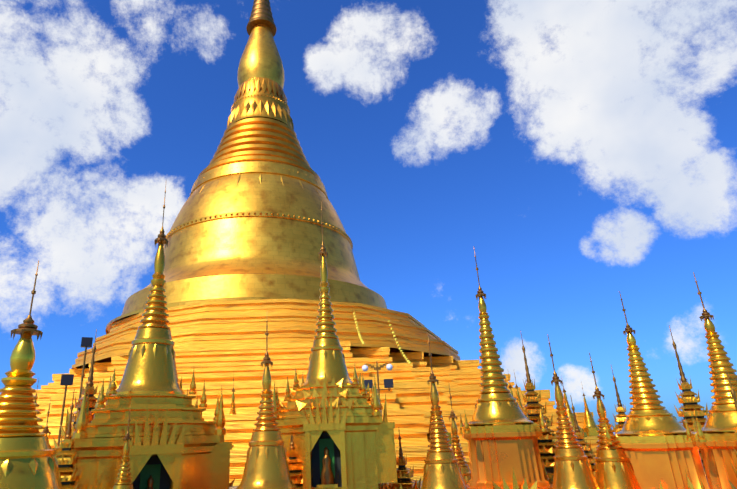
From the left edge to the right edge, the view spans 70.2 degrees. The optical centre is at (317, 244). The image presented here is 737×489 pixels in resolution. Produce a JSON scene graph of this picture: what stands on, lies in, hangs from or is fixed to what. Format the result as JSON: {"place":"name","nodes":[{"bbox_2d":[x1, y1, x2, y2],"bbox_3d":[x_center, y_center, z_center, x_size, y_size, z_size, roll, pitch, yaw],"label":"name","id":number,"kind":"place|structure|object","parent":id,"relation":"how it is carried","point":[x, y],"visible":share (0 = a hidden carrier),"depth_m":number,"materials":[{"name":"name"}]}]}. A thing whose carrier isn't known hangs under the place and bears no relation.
{"place":"outdoors","nodes":[
{"label":"outdoors","id":0,"kind":"place"},
{"bbox_2d":[0,0,736,427],"label":"sky","id":1,"kind":"structure","parent":0,"point":[584,152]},
{"bbox_2d":[378,483,388,488],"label":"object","id":2,"kind":"object","parent":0,"point":[381,486],"visible":0.08,"depth_m":20.87,"materials":[{"name":"gold metal"}]},
{"bbox_2d":[229,428,614,488],"bbox_3d":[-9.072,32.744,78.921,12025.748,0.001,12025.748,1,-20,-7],"label":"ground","id":3,"kind":"structure","parent":0,"point":[233,487],"depth_m":35.79,"materials":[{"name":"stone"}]},
{"bbox_2d":[0,261,62,488],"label":"small stupa","id":4,"kind":"object","parent":3,"relation":"on","point":[27,459],"visible":1,"depth_m":10.97,"materials":[{"name":"gold metal"}]},
{"bbox_2d":[41,397,50,436],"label":"spire","id":5,"kind":"structure","parent":3,"relation":"on","point":[46,430],"depth_m":18.33,"materials":[{"name":"gold metal"}]},
{"bbox_2d":[57,374,73,445],"bbox_3d":[-12.073,9.285,24.301,0.550,6.316,0.300,8,-22,-25],"label":"floodlight pole","id":6,"kind":"object","parent":3,"relation":"on","point":[66,379],"visible":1,"depth_m":25.08,"materials":[{"name":"brown metal"}]},
{"bbox_2d":[53,389,88,488],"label":"small pagoda","id":7,"kind":"object","parent":3,"relation":"on","point":[67,469],"visible":0.83,"depth_m":16.45,"materials":[{"name":"gold metal"}]},
{"bbox_2d":[53,329,98,447],"bbox_3d":[-10.371,7.865,23.333,2.745,8.208,2.745,15,-26,-39],"label":"spire","id":8,"kind":"object","parent":3,"relation":"on","point":[92,392],"visible":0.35,"depth_m":23.50,"materials":[{"name":"gold metal"}]},
{"bbox_2d":[78,337,92,409],"bbox_3d":[-12.298,9.003,26.665,0.550,8.497,0.300,7,-22,-24],"label":"floodlight pole","id":9,"kind":"object","parent":3,"relation":"on","point":[86,342],"visible":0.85,"depth_m":27.82,"materials":[{"name":"brown metal"}]},
{"bbox_2d":[112,405,133,488],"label":"small stupa","id":10,"kind":"object","parent":3,"relation":"on","point":[123,478],"visible":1,"depth_m":15.31,"materials":[{"name":"gold metal"}]},
{"bbox_2d":[52,187,231,488],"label":"shrine","id":11,"kind":"object","parent":3,"relation":"on","point":[177,441],"visible":0.98,"depth_m":18.38,"materials":[{"name":"gold metal"}]},
{"bbox_2d":[236,320,296,488],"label":"small stupa","id":12,"kind":"object","parent":3,"relation":"on","point":[266,465],"visible":1,"depth_m":14.32,"materials":[{"name":"gold metal"}]},
{"bbox_2d":[285,434,302,488],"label":"small pagoda","id":13,"kind":"object","parent":3,"relation":"on","point":[295,467],"visible":0.6,"depth_m":17.18,"materials":[{"name":"gold metal"}]},
{"bbox_2d":[32,0,598,485],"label":"stupa","id":14,"kind":"object","parent":3,"relation":"on","point":[242,250],"visible":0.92,"depth_m":67.24,"materials":[{"name":"gold metal"}]},
{"bbox_2d":[34,373,598,447],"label":"small stupas","id":15,"kind":"object","parent":14,"relation":"on","point":[590,428],"visible":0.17,"depth_m":55.57,"materials":[{"name":"gold metal"}]},
{"bbox_2d":[353,313,410,363],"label":"string lights","id":16,"kind":"object","parent":14,"relation":"attached to","point":[363,343],"visible":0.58,"depth_m":48.71,"materials":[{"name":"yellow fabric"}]},
{"bbox_2d":[272,200,397,488],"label":"shrine","id":17,"kind":"object","parent":3,"relation":"on","point":[329,417],"visible":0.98,"depth_m":17.62,"materials":[{"name":"gold metal"}]},
{"bbox_2d":[362,361,392,393],"bbox_3d":[3.796,10.688,30.998,1.891,7.382,0.391,-4,-20,5],"label":"lamp post","id":18,"kind":"object","parent":3,"relation":"on","point":[388,383],"visible":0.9,"depth_m":31.78,"materials":[{"name":"brown metal"}]},
{"bbox_2d":[385,427,420,488],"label":"small pagoda","id":19,"kind":"object","parent":3,"relation":"on","point":[404,476],"visible":0.9,"depth_m":18.81,"materials":[{"name":"gold metal"}]},
{"bbox_2d":[421,335,467,488],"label":"small stupa","id":20,"kind":"object","parent":3,"relation":"on","point":[442,468],"visible":1,"depth_m":14.25,"materials":[{"name":"gold metal"}]},
{"bbox_2d":[449,386,470,483],"bbox_3d":[5.811,8.466,21.787,2.058,5.311,2.058,-6,-21,11],"label":"small stupa","id":21,"kind":"object","parent":3,"relation":"on","point":[457,448],"visible":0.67,"depth_m":21.62,"materials":[{"name":"gold metal"}]},
{"bbox_2d":[459,249,553,488],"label":"spire","id":22,"kind":"structure","parent":3,"relation":"on","point":[500,432],"depth_m":17.27,"materials":[{"name":"gold metal"}]},
{"bbox_2d":[519,331,557,483],"bbox_3d":[10.011,7.771,24.035,2.096,7.658,2.097,-5,-20,8],"label":"small pagoda","id":23,"kind":"object","parent":3,"relation":"on","point":[546,442],"visible":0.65,"depth_m":23.57,"materials":[{"name":"gold metal"}]},
{"bbox_2d":[547,334,600,488],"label":"small stupa","id":24,"kind":"object","parent":3,"relation":"on","point":[572,467],"visible":1,"depth_m":15.10,"materials":[{"name":"gold metal"}]},
{"bbox_2d":[570,395,595,475],"bbox_3d":[10.322,8.144,20.333,1.655,4.373,1.655,-7,-21,14],"label":"small pagoda","id":25,"kind":"object","parent":3,"relation":"on","point":[586,447],"visible":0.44,"depth_m":20.30,"materials":[{"name":"gold metal"}]},
{"bbox_2d":[589,353,640,488],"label":"small stupa","id":26,"kind":"object","parent":3,"relation":"on","point":[613,467],"visible":0.94,"depth_m":15.07,"materials":[{"name":"gold metal"}]},
{"bbox_2d":[611,366,626,431],"bbox_3d":[13.748,8.311,23.223,1.841,5.859,1.841,-17,-25,36],"label":"small pagoda","id":27,"kind":"object","parent":3,"relation":"on","point":[620,415],"visible":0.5,"depth_m":23.38,"materials":[{"name":"gold metal"}]},
{"bbox_2d":[603,291,709,488],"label":"spire","id":28,"kind":"structure","parent":3,"relation":"on","point":[660,450],"depth_m":14.80,"materials":[{"name":"gold metal"}]},
{"bbox_2d":[669,325,707,480],"bbox_3d":[14.301,6.484,19.828,1.855,6.900,1.855,-8,-21,17],"label":"small pagoda","id":29,"kind":"object","parent":3,"relation":"on","point":[690,408],"visible":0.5,"depth_m":19.78,"materials":[{"name":"gold metal"}]},
{"bbox_2d":[685,272,736,488],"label":"spire","id":30,"kind":"structure","parent":3,"relation":"on","point":[714,439],"depth_m":12.93,"materials":[{"name":"gold metal"}]},
{"bbox_2d":[726,371,736,488],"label":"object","id":31,"kind":"object","parent":3,"relation":"on","point":[733,394],"visible":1,"depth_m":11.58,"materials":[{"name":"gold metal"}]}
]}

